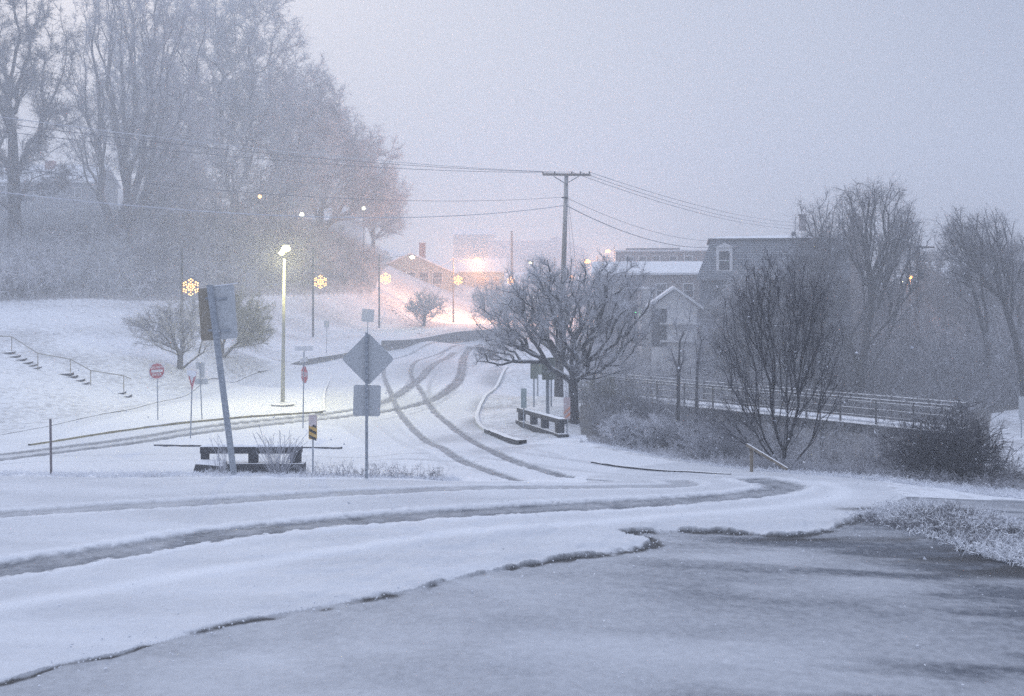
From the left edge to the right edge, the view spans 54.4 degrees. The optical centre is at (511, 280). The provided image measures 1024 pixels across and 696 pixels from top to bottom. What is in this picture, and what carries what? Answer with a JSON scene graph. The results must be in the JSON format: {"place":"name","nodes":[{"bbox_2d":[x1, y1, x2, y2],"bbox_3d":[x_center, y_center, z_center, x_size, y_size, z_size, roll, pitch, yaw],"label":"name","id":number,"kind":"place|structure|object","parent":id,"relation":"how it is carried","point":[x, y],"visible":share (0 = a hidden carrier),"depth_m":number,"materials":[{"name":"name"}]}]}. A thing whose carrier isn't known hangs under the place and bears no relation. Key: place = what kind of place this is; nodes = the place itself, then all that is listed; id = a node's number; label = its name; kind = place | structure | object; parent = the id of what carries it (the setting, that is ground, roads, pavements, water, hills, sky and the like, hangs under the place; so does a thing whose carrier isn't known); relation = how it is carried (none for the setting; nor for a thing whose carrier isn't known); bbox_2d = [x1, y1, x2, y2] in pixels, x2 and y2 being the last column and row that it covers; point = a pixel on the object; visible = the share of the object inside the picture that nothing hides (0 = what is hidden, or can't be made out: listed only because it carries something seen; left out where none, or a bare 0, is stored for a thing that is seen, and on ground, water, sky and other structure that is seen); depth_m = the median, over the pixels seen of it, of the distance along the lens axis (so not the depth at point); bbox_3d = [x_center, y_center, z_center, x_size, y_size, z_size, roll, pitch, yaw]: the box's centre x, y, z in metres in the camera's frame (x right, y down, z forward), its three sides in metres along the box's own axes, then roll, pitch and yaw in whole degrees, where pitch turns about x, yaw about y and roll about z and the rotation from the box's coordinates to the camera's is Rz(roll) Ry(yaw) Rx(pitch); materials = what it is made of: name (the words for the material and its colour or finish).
{"place":"outdoors","nodes":[
{"label":"outdoors","id":0,"kind":"place"},
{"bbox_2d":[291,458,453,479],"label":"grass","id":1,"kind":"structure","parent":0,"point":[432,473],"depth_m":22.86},
{"bbox_2d":[0,338,905,681],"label":"road","id":2,"kind":"structure","parent":0,"point":[78,552],"depth_m":18.17,"materials":[{"name":"white snow"}]},
{"bbox_2d":[0,372,258,434],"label":"kerb","id":3,"kind":"structure","parent":2,"relation":"on","point":[198,385],"depth_m":50.16,"materials":[{"name":"concrete"}]},
{"bbox_2d":[28,410,322,445],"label":"kerb","id":4,"kind":"structure","parent":2,"relation":"on","point":[158,425],"depth_m":44.81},
{"bbox_2d":[154,444,341,448],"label":"kerb","id":5,"kind":"structure","parent":2,"relation":"on","point":[199,445],"depth_m":38.68,"materials":[{"name":"concrete"}]},
{"bbox_2d":[475,366,508,430],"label":"kerb","id":6,"kind":"structure","parent":2,"relation":"on","point":[478,422],"depth_m":51.79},
{"bbox_2d":[484,429,526,444],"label":"kerb","id":7,"kind":"structure","parent":2,"relation":"on","point":[505,437],"depth_m":35.39,"materials":[{"name":"concrete"}]},
{"bbox_2d":[591,461,730,474],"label":"kerb","id":8,"kind":"structure","parent":2,"relation":"on","point":[629,467],"depth_m":24.79,"materials":[{"name":"concrete"}]},
{"bbox_2d":[746,443,787,471],"bbox_3d":[6.140,4.410,23.886,0.162,0.894,1.190,0,0,-39],"label":"timber rail","id":9,"kind":"object","parent":2,"relation":"on","point":[761,453],"visible":0.79,"depth_m":24.00,"materials":[{"name":"wood"}]},
{"bbox_2d":[0,496,1023,695],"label":"driveway","id":10,"kind":"structure","parent":0,"point":[764,619],"depth_m":11.39,"materials":[{"name":"white snow"}]},
{"bbox_2d":[5,483,1015,686],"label":"snow lumps","id":11,"kind":"object","parent":10,"relation":"on","point":[522,576],"visible":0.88,"depth_m":13.33,"materials":[{"name":"white snow"}]},
{"bbox_2d":[840,495,1023,566],"bbox_3d":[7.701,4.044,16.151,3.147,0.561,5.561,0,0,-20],"label":"grass","id":12,"kind":"structure","parent":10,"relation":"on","point":[1006,549],"depth_m":16.26,"materials":[{"name":"plant"}]},
{"bbox_2d":[0,189,1023,499],"bbox_3d":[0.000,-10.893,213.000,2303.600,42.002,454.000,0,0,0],"label":"ground","id":13,"kind":"structure","parent":0,"point":[36,325],"depth_m":63.00,"materials":[{"name":"white snow"}]},
{"bbox_2d":[0,0,89,245],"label":"tall tree","id":14,"kind":"object","parent":13,"relation":"on","point":[10,90],"visible":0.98,"depth_m":99.63,"materials":[{"name":"grey plant"}]},
{"bbox_2d":[0,224,91,299],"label":"undergrowth","id":15,"kind":"object","parent":13,"relation":"on","point":[7,253],"visible":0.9,"depth_m":82.35,"materials":[{"name":"grey plant"}]},
{"bbox_2d":[0,161,120,223],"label":"house","id":16,"kind":"structure","parent":13,"relation":"on","point":[82,190],"depth_m":148.00,"materials":[{"name":"grey"}]},
{"bbox_2d":[3,336,131,397],"bbox_3d":[-25.432,4.789,55.922,10.267,3.419,1.615,0,0,25],"label":"stairway","id":17,"kind":"object","parent":13,"relation":"on","point":[70,374],"visible":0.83,"depth_m":55.68,"materials":[{"name":"concrete"}]},
{"bbox_2d":[40,0,228,243],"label":"tall tree","id":18,"kind":"object","parent":13,"relation":"on","point":[130,193],"visible":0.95,"depth_m":109.17,"materials":[{"name":"grey plant"}]},
{"bbox_2d":[149,363,164,419],"bbox_3d":[-16.660,5.231,46.702,0.132,2.747,0.733,0,0,39],"label":"road sign","id":19,"kind":"object","parent":13,"relation":"on","point":[157,371],"visible":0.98,"depth_m":46.70,"materials":[{"name":"metal"}]},
{"bbox_2d":[121,288,213,368],"bbox_3d":[-20.702,2.954,61.225,6.744,5.351,4.407,0,0,0],"label":"ornamental tree","id":20,"kind":"object","parent":13,"relation":"on","point":[169,328],"visible":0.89,"depth_m":60.90,"materials":[{"name":"grey plant"}]},
{"bbox_2d":[116,132,230,244],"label":"tall tree","id":21,"kind":"object","parent":13,"relation":"on","point":[170,216],"visible":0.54,"depth_m":116.92,"materials":[{"name":"grey plant"}]},
{"bbox_2d":[180,248,182,348],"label":"street lamp","id":22,"kind":"object","parent":13,"relation":"on","point":[181,285],"visible":0.42,"depth_m":66.43,"materials":[{"name":"grey metal"}]},
{"bbox_2d":[187,370,196,437],"bbox_3d":[-13.177,5.144,40.992,0.916,2.913,0.137,0,0,42],"label":"road sign","id":23,"kind":"object","parent":13,"relation":"on","point":[191,374],"visible":0.87,"depth_m":41.00,"materials":[{"name":"metal"}]},
{"bbox_2d":[0,201,390,300],"bbox_3d":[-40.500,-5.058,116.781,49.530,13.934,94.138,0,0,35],"label":"undergrowth","id":24,"kind":"object","parent":13,"relation":"on","point":[88,218],"visible":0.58,"depth_m":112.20,"materials":[{"name":"grey plant"}]},
{"bbox_2d":[195,362,207,419],"bbox_3d":[-14.585,5.207,46.721,0.620,2.798,0.082,0,0,0],"label":"road sign","id":25,"kind":"object","parent":13,"relation":"on","point":[199,365],"visible":0.93,"depth_m":46.75,"materials":[{"name":"metal"}]},
{"bbox_2d":[193,459,227,473],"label":"concrete block","id":26,"kind":"structure","parent":13,"relation":"on","point":[201,465],"depth_m":25.09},
{"bbox_2d":[83,0,349,237],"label":"tall tree","id":27,"kind":"object","parent":13,"relation":"on","point":[264,126],"visible":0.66,"depth_m":126.44,"materials":[{"name":"grey plant"}]},
{"bbox_2d":[198,282,237,474],"bbox_3d":[-6.836,2.325,23.051,1.015,4.572,0.283,0,0,6],"label":"road sign","id":28,"kind":"object","parent":13,"relation":"on","point":[216,325],"visible":0.94,"depth_m":23.07,"materials":[{"name":"metal"}]},
{"bbox_2d":[208,434,227,474],"bbox_3d":[-6.855,4.129,23.423,0.520,1.192,0.538,0,0,0],"label":"barrier shrub","id":29,"kind":"object","parent":13,"relation":"on","point":[223,467],"visible":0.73,"depth_m":23.40,"materials":[{"name":"grey plant"}]},
{"bbox_2d":[0,466,464,480],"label":"grass","id":30,"kind":"structure","parent":13,"relation":"on","point":[176,473],"depth_m":22.86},
{"bbox_2d":[220,286,280,357],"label":"ornamental tree","id":31,"kind":"object","parent":13,"relation":"on","point":[254,325],"visible":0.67,"depth_m":67.83,"materials":[{"name":"grey plant"}]},
{"bbox_2d":[200,444,305,473],"bbox_3d":[-6.698,4.683,25.600,2.752,0.968,0.340,0,0,0],"label":"concrete barrier","id":32,"kind":"object","parent":13,"relation":"on","point":[253,462],"visible":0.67,"depth_m":25.47,"materials":[{"name":"grey concrete"}]},
{"bbox_2d":[252,425,306,474],"bbox_3d":[-5.527,4.104,23.655,1.370,1.425,0.996,0,0,-29],"label":"barrier shrub","id":33,"kind":"object","parent":13,"relation":"on","point":[276,459],"visible":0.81,"depth_m":23.60,"materials":[{"name":"grey plant"}]},
{"bbox_2d":[271,244,293,406],"bbox_3d":[-11.976,2.389,52.000,1.200,8.601,1.200,0,0,0],"label":"street lamp","id":34,"kind":"object","parent":13,"relation":"on","point":[282,402],"visible":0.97,"depth_m":51.92,"materials":[{"name":"metal"}]},
{"bbox_2d":[238,50,358,243],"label":"tall tree","id":35,"kind":"object","parent":13,"relation":"on","point":[331,118],"visible":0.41,"depth_m":137.21,"materials":[{"name":"grey plant"}]},
{"bbox_2d":[295,346,312,427],"bbox_3d":[-9.195,4.757,44.058,0.652,3.718,0.752,0,0,-42],"label":"road sign","id":36,"kind":"object","parent":13,"relation":"on","point":[304,374],"visible":1,"depth_m":44.07,"materials":[{"name":"metal"}]},
{"bbox_2d":[260,352,347,372],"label":"retaining wall","id":37,"kind":"structure","parent":13,"relation":"on","point":[313,360],"depth_m":79.85,"materials":[{"name":"concrete"}]},
{"bbox_2d":[309,415,316,473],"bbox_3d":[-5.035,4.191,25.185,0.210,1.605,0.074,0,0,0],"label":"object marker","id":38,"kind":"object","parent":13,"relation":"on","point":[313,427],"visible":0.94,"depth_m":25.16,"materials":[{"name":"metal"}]},
{"bbox_2d":[312,248,313,336],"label":"street lamp","id":39,"kind":"object","parent":13,"relation":"on","point":[313,292],"visible":1,"depth_m":99.92,"materials":[{"name":"grey metal"}]},
{"bbox_2d":[274,201,364,244],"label":"house","id":40,"kind":"structure","parent":13,"relation":"on","point":[344,226],"depth_m":195.00,"materials":[{"name":"white"}]},
{"bbox_2d":[277,102,407,235],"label":"tall tree","id":41,"kind":"object","parent":13,"relation":"on","point":[368,185],"visible":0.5,"depth_m":148.59,"materials":[{"name":"grey plant"}]},
{"bbox_2d":[361,309,373,331],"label":"road sign","id":42,"kind":"object","parent":13,"relation":"on","point":[367,315],"visible":0.9,"depth_m":92.95,"materials":[{"name":"metal"}]},
{"bbox_2d":[343,332,392,477],"bbox_3d":[-3.238,2.829,22.360,1.138,3.340,0.111,0,0,0],"label":"road sign","id":43,"kind":"object","parent":13,"relation":"on","point":[375,355],"visible":0.98,"depth_m":22.39,"materials":[{"name":"metal"}]},
{"bbox_2d":[337,166,414,255],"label":"tall tree","id":44,"kind":"object","parent":13,"relation":"on","point":[387,224],"visible":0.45,"depth_m":171.53,"materials":[{"name":"grey plant"}]},
{"bbox_2d":[378,254,414,327],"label":"street lamp","id":45,"kind":"object","parent":13,"relation":"on","point":[412,256],"visible":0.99,"depth_m":119.92,"materials":[{"name":"grey metal"}]},
{"bbox_2d":[386,243,457,291],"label":"civic building","id":46,"kind":"structure","parent":13,"relation":"on","point":[420,263],"depth_m":162.00,"materials":[{"name":"red brick"}]},
{"bbox_2d":[432,272,442,284],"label":"window","id":47,"kind":"structure","parent":46,"relation":"in","point":[436,276],"depth_m":161.96,"materials":[{"name":"grey glass"}]},
{"bbox_2d":[400,286,450,325],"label":"ornamental tree","id":48,"kind":"object","parent":13,"relation":"on","point":[424,305],"visible":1,"depth_m":122.58,"materials":[{"name":"grey plant"}]},
{"bbox_2d":[381,327,512,350],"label":"retaining wall","id":49,"kind":"structure","parent":13,"relation":"on","point":[449,337],"depth_m":103.47,"materials":[{"name":"concrete"}]},
{"bbox_2d":[452,229,494,257],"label":"town building","id":50,"kind":"structure","parent":13,"relation":"on","point":[470,244],"depth_m":350.00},
{"bbox_2d":[449,258,506,291],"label":"civic building","id":51,"kind":"structure","parent":13,"relation":"on","point":[467,272],"depth_m":172.00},
{"bbox_2d":[467,277,524,328],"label":"ornamental tree","id":52,"kind":"object","parent":13,"relation":"on","point":[489,298],"visible":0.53,"depth_m":117.61,"materials":[{"name":"grey plant"}]},
{"bbox_2d":[488,240,554,273],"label":"town building","id":53,"kind":"structure","parent":13,"relation":"on","point":[535,246],"depth_m":330.00,"materials":[{"name":"white"}]},
{"bbox_2d":[530,364,536,406],"bbox_3d":[1.032,4.899,46.987,0.330,2.319,0.106,0,0,0],"label":"road sign","id":54,"kind":"object","parent":13,"relation":"on","point":[533,371],"visible":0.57,"depth_m":46.93,"materials":[{"name":"metal"}]},
{"bbox_2d":[515,407,568,437],"bbox_3d":[1.074,5.629,38.666,0.380,1.515,7.247,0,0,-12],"label":"concrete barrier","id":55,"kind":"object","parent":13,"relation":"on","point":[533,425],"visible":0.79,"depth_m":37.74,"materials":[{"name":"grey concrete"}]},
{"bbox_2d":[542,358,553,413],"bbox_3d":[1.561,4.665,43.487,0.500,2.590,0.106,0,0,0],"label":"road sign","id":56,"kind":"object","parent":13,"relation":"on","point":[545,375],"visible":0.64,"depth_m":43.43,"materials":[{"name":"metal"}]},
{"bbox_2d":[465,249,663,423],"bbox_3d":[2.429,2.360,42.710,8.223,7.709,5.571,0,0,26],"label":"ornamental tree","id":57,"kind":"object","parent":13,"relation":"on","point":[586,358],"visible":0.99,"depth_m":42.20,"materials":[{"name":"grey plant"}]},
{"bbox_2d":[542,171,590,371],"bbox_3d":[3.105,0.671,56.970,2.765,13.824,0.440,0,0,0],"label":"utility pole","id":58,"kind":"object","parent":13,"relation":"on","point":[564,228],"visible":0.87,"depth_m":56.88,"materials":[{"name":"brown wood"}]},
{"bbox_2d":[1,131,487,171],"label":"power line","id":59,"kind":"object","parent":58,"relation":"attached to","point":[231,156],"visible":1,"depth_m":40.28,"materials":[{"name":"metal"}]},
{"bbox_2d":[0,123,541,171],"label":"power line","id":60,"kind":"object","parent":58,"relation":"attached to","point":[254,152],"visible":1,"depth_m":41.03,"materials":[{"name":"metal"}]},
{"bbox_2d":[0,116,542,171],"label":"power line","id":61,"kind":"object","parent":58,"relation":"attached to","point":[244,147],"visible":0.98,"depth_m":40.48,"materials":[{"name":"metal"}]},
{"bbox_2d":[0,166,558,200],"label":"power line","id":62,"kind":"object","parent":58,"relation":"attached to","point":[239,191],"visible":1,"depth_m":38.43,"materials":[{"name":"metal"}]},
{"bbox_2d":[0,191,562,217],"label":"power line","id":63,"kind":"object","parent":58,"relation":"attached to","point":[254,214],"visible":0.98,"depth_m":38.15,"materials":[{"name":"metal"}]},
{"bbox_2d":[564,397,569,433],"bbox_3d":[2.107,5.235,38.188,0.260,1.530,0.073,0,0,0],"label":"object marker","id":64,"kind":"object","parent":13,"relation":"on","point":[567,408],"visible":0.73,"depth_m":38.16,"materials":[{"name":"metal"}]},
{"bbox_2d":[548,236,587,276],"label":"town building","id":65,"kind":"structure","parent":13,"relation":"on","point":[579,251],"depth_m":360.00,"materials":[{"name":"white"}]},
{"bbox_2d":[515,262,628,396],"bbox_3d":[3.133,2.605,53.894,7.011,7.985,4.949,0,0,0],"label":"ornamental tree","id":66,"kind":"object","parent":13,"relation":"on","point":[558,386],"visible":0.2,"depth_m":53.75,"materials":[{"name":"brown plant"}]},
{"bbox_2d":[578,370,633,408],"bbox_3d":[4.249,5.411,46.097,2.794,3.333,2.398,0,0,17],"label":"roadside shrub","id":67,"kind":"object","parent":13,"relation":"on","point":[603,392],"visible":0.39,"depth_m":45.82,"materials":[{"name":"grey plant"}]},
{"bbox_2d":[592,408,696,453],"bbox_3d":[4.242,4.964,31.606,3.537,1.935,2.670,0,0,0],"label":"roadside shrub","id":68,"kind":"object","parent":13,"relation":"on","point":[632,432],"visible":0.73,"depth_m":31.17,"materials":[{"name":"grey plant"}]},
{"bbox_2d":[637,287,653,365],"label":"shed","id":69,"kind":"structure","parent":13,"relation":"on","point":[647,346],"depth_m":90.00,"materials":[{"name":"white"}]},
{"bbox_2d":[591,261,702,350],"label":"town building","id":70,"kind":"structure","parent":13,"relation":"on","point":[680,276],"depth_m":108.12,"materials":[{"name":"brick"}]},
{"bbox_2d":[683,283,693,297],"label":"window","id":71,"kind":"structure","parent":70,"relation":"in","point":[688,288],"depth_m":107.55,"materials":[{"name":"grey glass"}]},
{"bbox_2d":[615,248,706,260],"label":"town building","id":72,"kind":"structure","parent":13,"relation":"on","point":[661,254],"depth_m":128.02,"materials":[{"name":"brick"}]},
{"bbox_2d":[645,286,703,395],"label":"porch house","id":73,"kind":"structure","parent":13,"relation":"on","point":[668,295],"depth_m":80.01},
{"bbox_2d":[563,328,787,417],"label":"undergrowth","id":74,"kind":"object","parent":13,"relation":"on","point":[643,370],"visible":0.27,"depth_m":74.12,"materials":[{"name":"grey plant"}]},
{"bbox_2d":[651,293,700,427],"bbox_3d":[6.856,3.945,41.048,2.182,6.957,1.745,0,0,19],"label":"sapling","id":75,"kind":"object","parent":13,"relation":"on","point":[683,356],"visible":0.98,"depth_m":40.93,"materials":[{"name":"brown plant"}]},
{"bbox_2d":[679,297,733,455],"bbox_3d":[7.668,4.099,39.946,2.330,7.151,2.328,0,0,-34],"label":"sapling","id":76,"kind":"object","parent":13,"relation":"on","point":[697,366],"visible":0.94,"depth_m":40.01,"materials":[{"name":"brown plant"}]},
{"bbox_2d":[666,414,765,461],"bbox_3d":[5.786,4.595,28.008,3.016,1.897,1.948,0,0,0],"label":"roadside shrub","id":77,"kind":"object","parent":13,"relation":"on","point":[726,450],"visible":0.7,"depth_m":27.90,"materials":[{"name":"grey plant"}]},
{"bbox_2d":[695,249,799,426],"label":"bare tree","id":78,"kind":"object","parent":13,"relation":"on","point":[729,294],"visible":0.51,"depth_m":65.81,"materials":[{"name":"brown plant"}]},
{"bbox_2d":[555,362,987,471],"bbox_3d":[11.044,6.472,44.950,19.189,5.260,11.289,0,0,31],"label":"undergrowth","id":79,"kind":"object","parent":13,"relation":"on","point":[770,432],"visible":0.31,"depth_m":43.16,"materials":[{"name":"grey plant"}]},
{"bbox_2d":[696,214,849,394],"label":"mansard building","id":80,"kind":"structure","parent":13,"relation":"on","point":[731,252],"depth_m":83.55,"materials":[{"name":"stone"}]},
{"bbox_2d":[711,287,723,309],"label":"window","id":81,"kind":"structure","parent":80,"relation":"in","point":[713,290],"depth_m":83.70,"materials":[{"name":"grey glass"}]},
{"bbox_2d":[694,245,873,464],"bbox_3d":[7.160,2.179,26.569,4.790,6.309,2.861,0,0,0],"label":"tall shrub","id":82,"kind":"object","parent":13,"relation":"on","point":[803,345],"visible":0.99,"depth_m":26.39,"materials":[{"name":"black plant"}]},
{"bbox_2d":[606,374,967,457],"bbox_3d":[12.823,7.300,50.000,18.498,4.055,2.200,0,0,41],"label":"footbridge","id":83,"kind":"object","parent":13,"relation":"on","point":[840,417],"visible":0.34,"depth_m":47.69,"materials":[{"name":"metal"}]},
{"bbox_2d":[579,433,1023,498],"bbox_3d":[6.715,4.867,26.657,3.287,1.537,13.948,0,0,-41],"label":"grass","id":84,"kind":"structure","parent":13,"relation":"on","point":[1001,483],"depth_m":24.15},
{"bbox_2d":[756,224,879,433],"bbox_3d":[18.862,3.127,61.956,7.761,13.780,4.844,0,0,0],"label":"bare tree","id":85,"kind":"object","parent":13,"relation":"on","point":[810,262],"visible":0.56,"depth_m":61.72,"materials":[{"name":"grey plant"}]},
{"bbox_2d":[850,216,862,392],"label":"brick stack","id":86,"kind":"object","parent":13,"relation":"on","point":[853,269],"visible":0.29,"depth_m":78.61,"materials":[{"name":"grey brick"}]},
{"bbox_2d":[785,172,931,410],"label":"bare tree","id":87,"kind":"object","parent":13,"relation":"on","point":[871,277],"visible":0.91,"depth_m":67.81,"materials":[{"name":"grey plant"}]},
{"bbox_2d":[735,298,1020,442],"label":"undergrowth","id":88,"kind":"object","parent":13,"relation":"on","point":[981,390],"visible":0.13,"depth_m":62.85,"materials":[{"name":"grey plant"}]},
{"bbox_2d":[841,196,934,410],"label":"bare tree","id":89,"kind":"object","parent":13,"relation":"on","point":[891,301],"visible":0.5,"depth_m":71.89,"materials":[{"name":"brown plant"}]},
{"bbox_2d":[863,272,914,338],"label":"hillside tree","id":90,"kind":"object","parent":13,"relation":"on","point":[895,300],"visible":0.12,"depth_m":99.10,"materials":[{"name":"grey plant"}]},
{"bbox_2d":[800,258,1023,416],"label":"undergrowth","id":91,"kind":"object","parent":13,"relation":"on","point":[953,343],"visible":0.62,"depth_m":70.57,"materials":[{"name":"grey plant"}]},
{"bbox_2d":[905,246,933,376],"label":"utility pole","id":92,"kind":"object","parent":13,"relation":"on","point":[917,306],"visible":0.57,"depth_m":87.83,"materials":[{"name":"brown wood"}]},
{"bbox_2d":[897,243,951,326],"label":"hillside tree","id":93,"kind":"object","parent":13,"relation":"on","point":[930,268],"visible":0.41,"depth_m":111.02,"materials":[{"name":"grey plant"}]},
{"bbox_2d":[845,439,1023,486],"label":"undergrowth","id":94,"kind":"object","parent":13,"relation":"on","point":[1007,472],"visible":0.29,"depth_m":23.63,"materials":[{"name":"plant"}]},
{"bbox_2d":[871,394,1021,484],"bbox_3d":[10.149,3.824,23.226,3.187,2.505,3.019,0,0,-44],"label":"arching shrub","id":95,"kind":"object","parent":13,"relation":"on","point":[961,455],"visible":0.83,"depth_m":22.99,"materials":[{"name":"black plant"}]},
{"bbox_2d":[913,262,1002,323],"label":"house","id":96,"kind":"structure","parent":13,"relation":"on","point":[949,263],"depth_m":127.02,"materials":[{"name":"grey"}]},
{"bbox_2d":[923,267,994,341],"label":"hillside tree","id":97,"kind":"object","parent":13,"relation":"on","point":[938,298],"visible":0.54,"depth_m":97.73,"materials":[{"name":"grey plant"}]},
{"bbox_2d":[925,214,1003,407],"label":"bare tree","id":98,"kind":"object","parent":13,"relation":"on","point":[968,283],"visible":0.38,"depth_m":65.92,"materials":[{"name":"brown plant"}]},
{"bbox_2d":[929,203,1023,395],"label":"bare tree","id":99,"kind":"object","parent":13,"relation":"on","point":[991,262],"visible":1,"depth_m":59.86,"materials":[{"name":"grey plant"}]},
{"bbox_2d":[958,241,1011,311],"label":"hillside tree","id":100,"kind":"object","parent":13,"relation":"on","point":[978,285],"visible":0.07,"depth_m":105.13,"materials":[{"name":"grey plant"}]},
{"bbox_2d":[984,226,1023,326],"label":"hillside tree","id":101,"kind":"object","parent":13,"relation":"on","point":[997,298],"visible":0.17,"depth_m":96.03,"materials":[{"name":"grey plant"}]},
{"bbox_2d":[1001,241,1023,357],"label":"bare tree","id":102,"kind":"object","parent":13,"relation":"on","point":[1018,305],"visible":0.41,"depth_m":74.99,"materials":[{"name":"brown plant"}]},
{"bbox_2d":[0,121,1023,695],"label":"falling snow","id":103,"kind":"structure","parent":0,"point":[520,343],"depth_m":16.03,"materials":[{"name":"white snow"}]},
{"bbox_2d":[0,0,1023,276],"label":"sky","id":104,"kind":"structure","parent":0,"point":[907,81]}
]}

